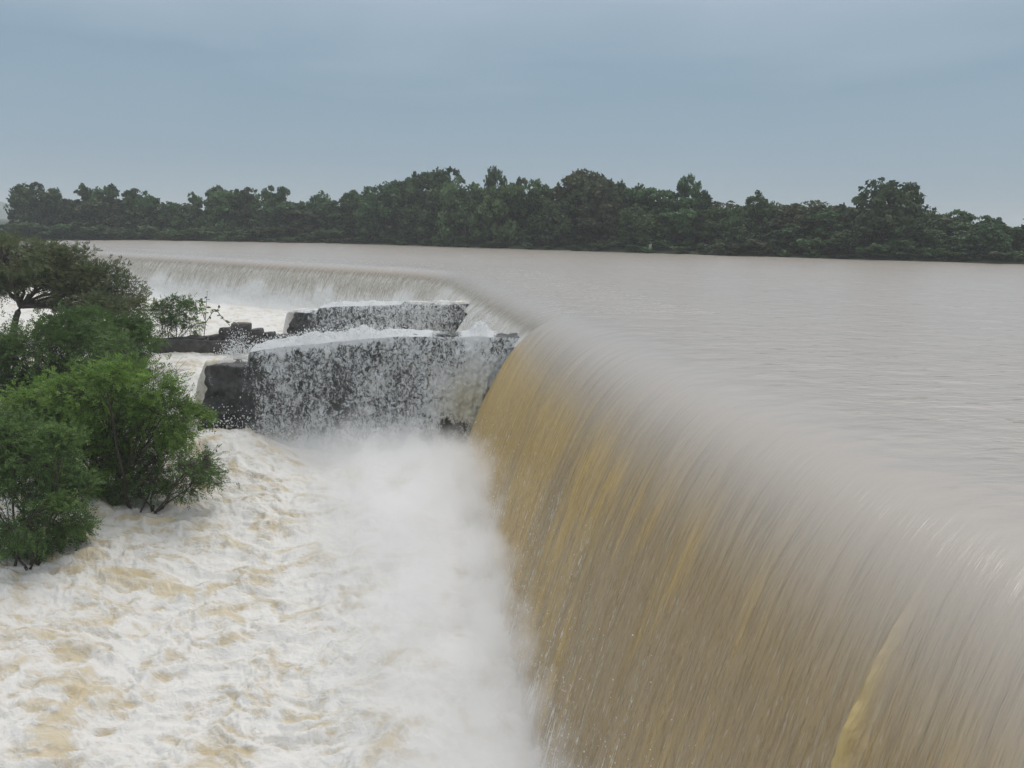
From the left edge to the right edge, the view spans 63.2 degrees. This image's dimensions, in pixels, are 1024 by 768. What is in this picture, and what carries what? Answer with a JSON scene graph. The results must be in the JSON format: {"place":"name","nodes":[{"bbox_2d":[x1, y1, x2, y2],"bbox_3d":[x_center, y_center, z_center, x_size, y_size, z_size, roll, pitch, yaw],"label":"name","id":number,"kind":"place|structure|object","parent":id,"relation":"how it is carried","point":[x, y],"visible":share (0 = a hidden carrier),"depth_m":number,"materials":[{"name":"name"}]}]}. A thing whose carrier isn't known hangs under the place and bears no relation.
{"place":"outdoors","nodes":[
{"label":"outdoors","id":0,"kind":"place"},
{"bbox_2d":[0,287,540,767],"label":"river","id":1,"kind":"structure","parent":0,"point":[280,605],"depth_m":20.89,"materials":[{"name":"liquid"}]},
{"bbox_2d":[0,401,107,569],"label":"shrub","id":2,"kind":"object","parent":1,"relation":"on","point":[27,455],"visible":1,"depth_m":22.50,"materials":[{"name":"green plant"}]},
{"bbox_2d":[0,299,155,416],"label":"shrub","id":3,"kind":"object","parent":1,"relation":"on","point":[54,333],"visible":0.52,"depth_m":32.39,"materials":[{"name":"green plant"}]},
{"bbox_2d":[0,225,157,340],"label":"thorn tree","id":4,"kind":"object","parent":1,"relation":"on","point":[34,265],"visible":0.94,"depth_m":43.78,"materials":[{"name":"green plant"}]},
{"bbox_2d":[0,344,224,508],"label":"shrub","id":5,"kind":"object","parent":1,"relation":"in","point":[67,395],"visible":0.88,"depth_m":26.75,"materials":[{"name":"green plant"}]},
{"bbox_2d":[62,297,171,366],"bbox_3d":[-17.963,-1.738,38.250,5.506,4.410,4.231,6,12,26],"label":"shrub","id":6,"kind":"object","parent":1,"relation":"in","point":[137,328],"visible":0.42,"depth_m":37.52,"materials":[{"name":"green plant"}]},
{"bbox_2d":[101,418,239,513],"bbox_3d":[-10.894,2.736,27.158,5.663,2.932,3.432,7,13,30],"label":"shrub","id":7,"kind":"object","parent":1,"relation":"in","point":[202,469],"visible":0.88,"depth_m":26.80,"materials":[{"name":"green plant"}]},
{"bbox_2d":[139,292,212,337],"bbox_3d":[-17.696,-3.161,43.821,3.797,3.471,3.078,1,11,0],"label":"shrub","id":8,"kind":"object","parent":1,"relation":"on","point":[170,319],"visible":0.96,"depth_m":43.31,"materials":[{"name":"green plant"}]},
{"bbox_2d":[198,291,231,340],"bbox_3d":[-15.174,-3.477,42.532,1.712,2.500,0.569,1,11,0],"label":"leafy plant","id":9,"kind":"object","parent":1,"relation":"in","point":[215,310],"visible":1,"depth_m":42.45,"materials":[{"name":"green plant"}]},
{"bbox_2d":[153,322,299,355],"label":"ruined wall","id":10,"kind":"structure","parent":1,"relation":"in","point":[197,344],"depth_m":42.81,"materials":[{"name":"stone"}]},
{"bbox_2d":[197,332,518,449],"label":"divider wall","id":11,"kind":"structure","parent":1,"relation":"in","point":[224,383],"depth_m":33.59,"materials":[{"name":"grey concrete"}]},
{"bbox_2d":[224,321,517,454],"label":"cascade","id":12,"kind":"object","parent":11,"relation":"on","point":[464,393],"visible":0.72,"depth_m":33.16,"materials":[{"name":"liquid"}]},
{"bbox_2d":[287,301,468,335],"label":"divider wall","id":13,"kind":"structure","parent":1,"relation":"in","point":[299,320],"depth_m":46.09,"materials":[{"name":"grey concrete"}]},
{"bbox_2d":[284,300,465,333],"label":"cascade","id":14,"kind":"object","parent":13,"relation":"on","point":[362,305],"visible":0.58,"depth_m":45.76,"materials":[{"name":"liquid"}]},
{"bbox_2d":[196,293,695,767],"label":"spray","id":15,"kind":"object","parent":1,"relation":"on","point":[239,355],"visible":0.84,"depth_m":33.32,"materials":[{"name":"white liquid"}]},
{"bbox_2d":[0,218,1023,263],"bbox_3d":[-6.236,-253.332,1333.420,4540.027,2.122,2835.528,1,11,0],"label":"ground","id":16,"kind":"structure","parent":0,"point":[3,221],"depth_m":112.44,"materials":[{"name":"green plant"}]},
{"bbox_2d":[8,223,52,235],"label":"shrub","id":17,"kind":"object","parent":16,"relation":"on","point":[27,227],"visible":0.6,"depth_m":138.87,"materials":[{"name":"green plant"}]},
{"bbox_2d":[3,182,62,232],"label":"tree","id":18,"kind":"object","parent":16,"relation":"on","point":[24,204],"visible":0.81,"depth_m":142.84,"materials":[{"name":"green plant"}]},
{"bbox_2d":[27,230,71,237],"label":"shrub","id":19,"kind":"object","parent":16,"relation":"on","point":[45,234],"visible":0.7,"depth_m":138.89,"materials":[{"name":"green plant"}]},
{"bbox_2d":[45,187,75,232],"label":"tree","id":20,"kind":"object","parent":16,"relation":"on","point":[55,195],"visible":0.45,"depth_m":145.74,"materials":[{"name":"green plant"}]},
{"bbox_2d":[48,222,84,236],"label":"shrub","id":21,"kind":"object","parent":16,"relation":"on","point":[65,228],"visible":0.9,"depth_m":137.98,"materials":[{"name":"green plant"}]},
{"bbox_2d":[58,183,94,222],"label":"tree","id":22,"kind":"object","parent":16,"relation":"on","point":[84,192],"visible":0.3,"depth_m":145.23,"materials":[{"name":"green plant"}]},
{"bbox_2d":[60,199,133,233],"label":"tree","id":23,"kind":"object","parent":16,"relation":"on","point":[114,204],"visible":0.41,"depth_m":142.32,"materials":[{"name":"green plant"}]},
{"bbox_2d":[86,183,123,230],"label":"tree","id":24,"kind":"object","parent":16,"relation":"on","point":[111,192],"visible":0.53,"depth_m":143.53,"materials":[{"name":"green plant"}]},
{"bbox_2d":[116,188,146,229],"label":"tree","id":25,"kind":"object","parent":16,"relation":"on","point":[131,195],"visible":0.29,"depth_m":143.83,"materials":[{"name":"green plant"}]},
{"bbox_2d":[111,195,162,231],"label":"tree","id":26,"kind":"object","parent":16,"relation":"on","point":[129,211],"visible":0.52,"depth_m":142.94,"materials":[{"name":"green plant"}]},
{"bbox_2d":[133,192,167,232],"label":"tree","id":27,"kind":"object","parent":16,"relation":"on","point":[149,201],"visible":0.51,"depth_m":143.02,"materials":[{"name":"green plant"}]},
{"bbox_2d":[137,225,170,238],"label":"shrub","id":28,"kind":"object","parent":16,"relation":"on","point":[150,229],"visible":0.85,"depth_m":137.16,"materials":[{"name":"green plant"}]},
{"bbox_2d":[158,201,188,232],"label":"tree","id":29,"kind":"object","parent":16,"relation":"on","point":[176,223],"visible":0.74,"depth_m":142.17,"materials":[{"name":"green plant"}]},
{"bbox_2d":[180,191,207,231],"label":"tree","id":30,"kind":"object","parent":16,"relation":"on","point":[194,211],"visible":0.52,"depth_m":144.08,"materials":[{"name":"green plant"}]},
{"bbox_2d":[184,226,217,239],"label":"shrub","id":31,"kind":"object","parent":16,"relation":"on","point":[195,232],"visible":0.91,"depth_m":137.86,"materials":[{"name":"green plant"}]},
{"bbox_2d":[199,231,237,240],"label":"shrub","id":32,"kind":"object","parent":16,"relation":"on","point":[218,235],"visible":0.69,"depth_m":136.88,"materials":[{"name":"green plant"}]},
{"bbox_2d":[203,184,235,236],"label":"tree","id":33,"kind":"object","parent":16,"relation":"on","point":[216,188],"visible":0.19,"depth_m":144.18,"materials":[{"name":"green plant"}]},
{"bbox_2d":[197,190,247,235],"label":"tree","id":34,"kind":"object","parent":16,"relation":"on","point":[223,213],"visible":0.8,"depth_m":141.18,"materials":[{"name":"green plant"}]},
{"bbox_2d":[222,230,263,240],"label":"shrub","id":35,"kind":"object","parent":16,"relation":"on","point":[240,237],"visible":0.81,"depth_m":136.26,"materials":[{"name":"green plant"}]},
{"bbox_2d":[228,187,259,230],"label":"tree","id":36,"kind":"object","parent":16,"relation":"on","point":[247,197],"visible":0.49,"depth_m":144.38,"materials":[{"name":"green plant"}]},
{"bbox_2d":[250,193,270,218],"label":"tree","id":37,"kind":"object","parent":16,"relation":"on","point":[256,203],"visible":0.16,"depth_m":151.94,"materials":[{"name":"green plant"}]},
{"bbox_2d":[251,225,285,240],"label":"shrub","id":38,"kind":"object","parent":16,"relation":"on","point":[268,229],"visible":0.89,"depth_m":136.99,"materials":[{"name":"green plant"}]},
{"bbox_2d":[260,185,290,223],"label":"tree","id":39,"kind":"object","parent":16,"relation":"on","point":[270,197],"visible":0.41,"depth_m":142.82,"materials":[{"name":"green plant"}]},
{"bbox_2d":[248,199,312,237],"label":"tree","id":40,"kind":"object","parent":16,"relation":"on","point":[271,217],"visible":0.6,"depth_m":139.28,"materials":[{"name":"green plant"}]},
{"bbox_2d":[285,201,315,235],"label":"tree","id":41,"kind":"object","parent":16,"relation":"on","point":[310,206],"visible":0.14,"depth_m":142.77,"materials":[{"name":"green plant"}]},
{"bbox_2d":[282,208,331,236],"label":"tree","id":42,"kind":"object","parent":16,"relation":"on","point":[304,215],"visible":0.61,"depth_m":139.52,"materials":[{"name":"green plant"}]},
{"bbox_2d":[309,190,340,233],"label":"tree","id":43,"kind":"object","parent":16,"relation":"on","point":[318,198],"visible":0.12,"depth_m":143.91,"materials":[{"name":"green plant"}]},
{"bbox_2d":[311,228,346,241],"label":"shrub","id":44,"kind":"object","parent":16,"relation":"on","point":[328,234],"visible":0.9,"depth_m":136.38,"materials":[{"name":"green plant"}]},
{"bbox_2d":[310,200,356,238],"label":"tree","id":45,"kind":"object","parent":16,"relation":"on","point":[335,217],"visible":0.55,"depth_m":139.50,"materials":[{"name":"green plant"}]},
{"bbox_2d":[339,189,360,235],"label":"tree","id":46,"kind":"object","parent":16,"relation":"on","point":[352,194],"visible":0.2,"depth_m":141.64,"materials":[{"name":"green plant"}]},
{"bbox_2d":[341,197,389,235],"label":"tree","id":47,"kind":"object","parent":16,"relation":"on","point":[352,223],"visible":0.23,"depth_m":138.73,"materials":[{"name":"green plant"}]},
{"bbox_2d":[358,228,382,243],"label":"shrub","id":48,"kind":"object","parent":16,"relation":"on","point":[373,234],"visible":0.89,"depth_m":133.37,"materials":[{"name":"green plant"}]},
{"bbox_2d":[352,181,408,241],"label":"tree","id":49,"kind":"object","parent":16,"relation":"on","point":[367,217],"visible":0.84,"depth_m":133.06,"materials":[{"name":"green plant"}]},
{"bbox_2d":[379,234,407,244],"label":"shrub","id":50,"kind":"object","parent":16,"relation":"on","point":[395,239],"visible":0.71,"depth_m":131.16,"materials":[{"name":"green plant"}]},
{"bbox_2d":[384,184,420,232],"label":"tree","id":51,"kind":"object","parent":16,"relation":"on","point":[409,191],"visible":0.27,"depth_m":135.30,"materials":[{"name":"green plant"}]},
{"bbox_2d":[397,204,433,241],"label":"tree","id":52,"kind":"object","parent":16,"relation":"on","point":[408,213],"visible":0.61,"depth_m":129.90,"materials":[{"name":"green plant"}]},
{"bbox_2d":[403,225,433,244],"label":"shrub","id":53,"kind":"object","parent":16,"relation":"on","point":[425,230],"visible":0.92,"depth_m":128.57,"materials":[{"name":"green plant"}]},
{"bbox_2d":[404,189,439,238],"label":"tree","id":54,"kind":"object","parent":16,"relation":"on","point":[412,195],"visible":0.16,"depth_m":135.70,"materials":[{"name":"green plant"}]},
{"bbox_2d":[399,166,465,209],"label":"tree","id":55,"kind":"object","parent":16,"relation":"on","point":[433,179],"visible":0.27,"depth_m":136.49,"materials":[{"name":"green plant"}]},
{"bbox_2d":[421,234,456,245],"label":"shrub","id":56,"kind":"object","parent":16,"relation":"on","point":[444,242],"visible":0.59,"depth_m":125.67,"materials":[{"name":"green plant"}]},
{"bbox_2d":[415,187,468,241],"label":"tree","id":57,"kind":"object","parent":16,"relation":"on","point":[433,207],"visible":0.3,"depth_m":129.12,"materials":[{"name":"green plant"}]},
{"bbox_2d":[431,181,500,243],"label":"tree","id":58,"kind":"object","parent":16,"relation":"on","point":[466,204],"visible":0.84,"depth_m":125.46,"materials":[{"name":"green plant"}]},
{"bbox_2d":[451,234,486,246],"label":"shrub","id":59,"kind":"object","parent":16,"relation":"on","point":[463,239],"visible":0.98,"depth_m":123.43,"materials":[{"name":"green plant"}]},
{"bbox_2d":[482,165,507,190],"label":"tree","id":60,"kind":"object","parent":16,"relation":"on","point":[494,176],"visible":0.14,"depth_m":134.50,"materials":[{"name":"green plant"}]},
{"bbox_2d":[475,182,530,244],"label":"tree","id":61,"kind":"object","parent":16,"relation":"on","point":[493,208],"visible":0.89,"depth_m":121.77,"materials":[{"name":"green plant"}]},
{"bbox_2d":[515,231,540,248],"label":"shrub","id":62,"kind":"object","parent":16,"relation":"on","point":[528,241],"visible":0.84,"depth_m":119.28,"materials":[{"name":"green plant"}]},
{"bbox_2d":[513,178,556,244],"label":"tree","id":63,"kind":"object","parent":16,"relation":"on","point":[537,202],"visible":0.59,"depth_m":120.27,"materials":[{"name":"green plant"}]},
{"bbox_2d":[535,235,562,248],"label":"shrub","id":64,"kind":"object","parent":16,"relation":"on","point":[542,240],"visible":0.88,"depth_m":117.50,"materials":[{"name":"green plant"}]},
{"bbox_2d":[533,197,581,245],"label":"tree","id":65,"kind":"object","parent":16,"relation":"on","point":[562,225],"visible":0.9,"depth_m":117.21,"materials":[{"name":"green plant"}]},
{"bbox_2d":[540,168,605,243],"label":"tree","id":66,"kind":"object","parent":16,"relation":"on","point":[571,181],"visible":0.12,"depth_m":120.83,"materials":[{"name":"green plant"}]},
{"bbox_2d":[559,189,600,244],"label":"tree","id":67,"kind":"object","parent":16,"relation":"on","point":[576,195],"visible":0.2,"depth_m":119.66,"materials":[{"name":"green plant"}]},
{"bbox_2d":[575,199,625,246],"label":"tree","id":68,"kind":"object","parent":16,"relation":"on","point":[609,235],"visible":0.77,"depth_m":115.56,"materials":[{"name":"green plant"}]},
{"bbox_2d":[585,241,618,250],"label":"shrub","id":69,"kind":"object","parent":16,"relation":"on","point":[601,245],"visible":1,"depth_m":112.82,"materials":[{"name":"green plant"}]},
{"bbox_2d":[577,176,629,240],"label":"tree","id":70,"kind":"object","parent":16,"relation":"on","point":[604,189],"visible":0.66,"depth_m":115.73,"materials":[{"name":"green plant"}]},
{"bbox_2d":[592,183,637,246],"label":"tree","id":71,"kind":"object","parent":16,"relation":"on","point":[624,195],"visible":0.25,"depth_m":116.79,"materials":[{"name":"green plant"}]},
{"bbox_2d":[617,203,676,247],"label":"tree","id":72,"kind":"object","parent":16,"relation":"on","point":[636,216],"visible":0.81,"depth_m":111.16,"materials":[{"name":"green plant"}]},
{"bbox_2d":[620,187,677,245],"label":"tree","id":73,"kind":"object","parent":16,"relation":"on","point":[649,196],"visible":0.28,"depth_m":114.44,"materials":[{"name":"green plant"}]},
{"bbox_2d":[640,238,672,252],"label":"shrub","id":74,"kind":"object","parent":16,"relation":"on","point":[655,243],"visible":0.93,"depth_m":109.35,"materials":[{"name":"green plant"}]},
{"bbox_2d":[658,197,698,246],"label":"tree","id":75,"kind":"object","parent":16,"relation":"on","point":[680,221],"visible":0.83,"depth_m":111.31,"materials":[{"name":"green plant"}]},
{"bbox_2d":[674,173,712,245],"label":"tree","id":76,"kind":"object","parent":16,"relation":"on","point":[684,189],"visible":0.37,"depth_m":116.19,"materials":[{"name":"green plant"}]},
{"bbox_2d":[696,238,729,253],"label":"shrub","id":77,"kind":"object","parent":16,"relation":"on","point":[704,248],"visible":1,"depth_m":105.34,"materials":[{"name":"green plant"}]},
{"bbox_2d":[711,207,747,243],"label":"tree","id":78,"kind":"object","parent":16,"relation":"on","point":[736,212],"visible":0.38,"depth_m":110.53,"materials":[{"name":"green plant"}]},
{"bbox_2d":[712,200,761,231],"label":"tree","id":79,"kind":"object","parent":16,"relation":"on","point":[723,204],"visible":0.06,"depth_m":118.30,"materials":[{"name":"green plant"}]},
{"bbox_2d":[723,238,755,254],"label":"shrub","id":80,"kind":"object","parent":16,"relation":"on","point":[743,246],"visible":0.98,"depth_m":104.11,"materials":[{"name":"green plant"}]},
{"bbox_2d":[723,218,767,251],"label":"tree","id":81,"kind":"object","parent":16,"relation":"on","point":[736,225],"visible":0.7,"depth_m":105.15,"materials":[{"name":"green plant"}]},
{"bbox_2d":[745,189,782,248],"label":"tree","id":82,"kind":"object","parent":16,"relation":"on","point":[756,215],"visible":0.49,"depth_m":109.73,"materials":[{"name":"green plant"}]},
{"bbox_2d":[752,239,793,255],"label":"shrub","id":83,"kind":"object","parent":16,"relation":"on","point":[765,247],"visible":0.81,"depth_m":102.83,"materials":[{"name":"green plant"}]},
{"bbox_2d":[764,223,805,253],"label":"tree","id":84,"kind":"object","parent":16,"relation":"on","point":[779,236],"visible":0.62,"depth_m":102.65,"materials":[{"name":"green plant"}]},
{"bbox_2d":[776,237,814,256],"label":"shrub","id":85,"kind":"object","parent":16,"relation":"on","point":[794,247],"visible":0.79,"depth_m":101.48,"materials":[{"name":"green plant"}]},
{"bbox_2d":[762,200,842,248],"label":"tree","id":86,"kind":"object","parent":16,"relation":"on","point":[787,214],"visible":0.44,"depth_m":104.75,"materials":[{"name":"green plant"}]},
{"bbox_2d":[796,237,836,257],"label":"shrub","id":87,"kind":"object","parent":16,"relation":"on","point":[819,244],"visible":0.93,"depth_m":100.52,"materials":[{"name":"green plant"}]},
{"bbox_2d":[800,207,852,252],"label":"tree","id":88,"kind":"object","parent":16,"relation":"on","point":[819,231],"visible":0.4,"depth_m":102.93,"materials":[{"name":"green plant"}]},
{"bbox_2d":[848,243,881,256],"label":"shrub","id":89,"kind":"object","parent":16,"relation":"on","point":[866,249],"visible":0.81,"depth_m":97.69,"materials":[{"name":"green plant"}]},
{"bbox_2d":[843,177,925,250],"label":"tree","id":90,"kind":"object","parent":16,"relation":"on","point":[877,219],"visible":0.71,"depth_m":99.62,"materials":[{"name":"green plant"}]},
{"bbox_2d":[884,242,910,259],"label":"shrub","id":91,"kind":"object","parent":16,"relation":"on","point":[891,245],"visible":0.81,"depth_m":96.48,"materials":[{"name":"green plant"}]},
{"bbox_2d":[889,204,945,252],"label":"tree","id":92,"kind":"object","parent":16,"relation":"on","point":[920,222],"visible":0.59,"depth_m":97.37,"materials":[{"name":"green plant"}]},
{"bbox_2d":[913,228,953,257],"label":"tree","id":93,"kind":"object","parent":16,"relation":"on","point":[935,238],"visible":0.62,"depth_m":95.71,"materials":[{"name":"green plant"}]},
{"bbox_2d":[928,216,968,243],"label":"tree","id":94,"kind":"object","parent":16,"relation":"on","point":[948,221],"visible":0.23,"depth_m":99.88,"materials":[{"name":"green plant"}]},
{"bbox_2d":[930,250,975,260],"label":"shrub","id":95,"kind":"object","parent":16,"relation":"on","point":[948,254],"visible":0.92,"depth_m":93.92,"materials":[{"name":"green plant"}]},
{"bbox_2d":[938,209,976,230],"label":"tree","id":96,"kind":"object","parent":16,"relation":"on","point":[960,214],"visible":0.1,"depth_m":101.82,"materials":[{"name":"green plant"}]},
{"bbox_2d":[942,221,1013,257],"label":"tree","id":97,"kind":"object","parent":16,"relation":"on","point":[959,244],"visible":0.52,"depth_m":94.68,"materials":[{"name":"green plant"}]},
{"bbox_2d":[966,221,1014,256],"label":"tree","id":98,"kind":"object","parent":16,"relation":"on","point":[1000,228],"visible":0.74,"depth_m":93.08,"materials":[{"name":"green plant"}]},
{"bbox_2d":[979,251,1014,259],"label":"shrub","id":99,"kind":"object","parent":16,"relation":"on","point":[996,255],"visible":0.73,"depth_m":91.98,"materials":[{"name":"green plant"}]},
{"bbox_2d":[1005,226,1023,250],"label":"tree","id":100,"kind":"object","parent":16,"relation":"on","point":[1016,236],"visible":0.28,"depth_m":96.31,"materials":[{"name":"green plant"}]},
{"bbox_2d":[1005,250,1023,262],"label":"shrub","id":101,"kind":"object","parent":16,"relation":"on","point":[1016,254],"visible":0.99,"depth_m":91.30,"materials":[{"name":"green plant"}]},
{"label":"weir wall","id":102,"kind":"object","parent":16,"relation":"on","visible":0},
{"bbox_2d":[11,243,500,310],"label":"waterfall","id":103,"kind":"structure","parent":102,"relation":"on","point":[287,283],"depth_m":72.75,"materials":[{"name":"liquid"}]},
{"bbox_2d":[410,268,720,346],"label":"waterfall","id":104,"kind":"structure","parent":102,"relation":"on","point":[524,303],"depth_m":42.48,"materials":[{"name":"liquid"}]},
{"bbox_2d":[462,314,1023,767],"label":"waterfall","id":105,"kind":"structure","parent":102,"relation":"on","point":[790,550],"depth_m":13.86,"materials":[{"name":"brown liquid"}]},
{"bbox_2d":[21,240,1023,392],"bbox_3d":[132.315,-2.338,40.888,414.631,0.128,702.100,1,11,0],"label":"lake","id":106,"kind":"structure","parent":0,"point":[962,320],"depth_m":49.38,"materials":[{"name":"liquid"}]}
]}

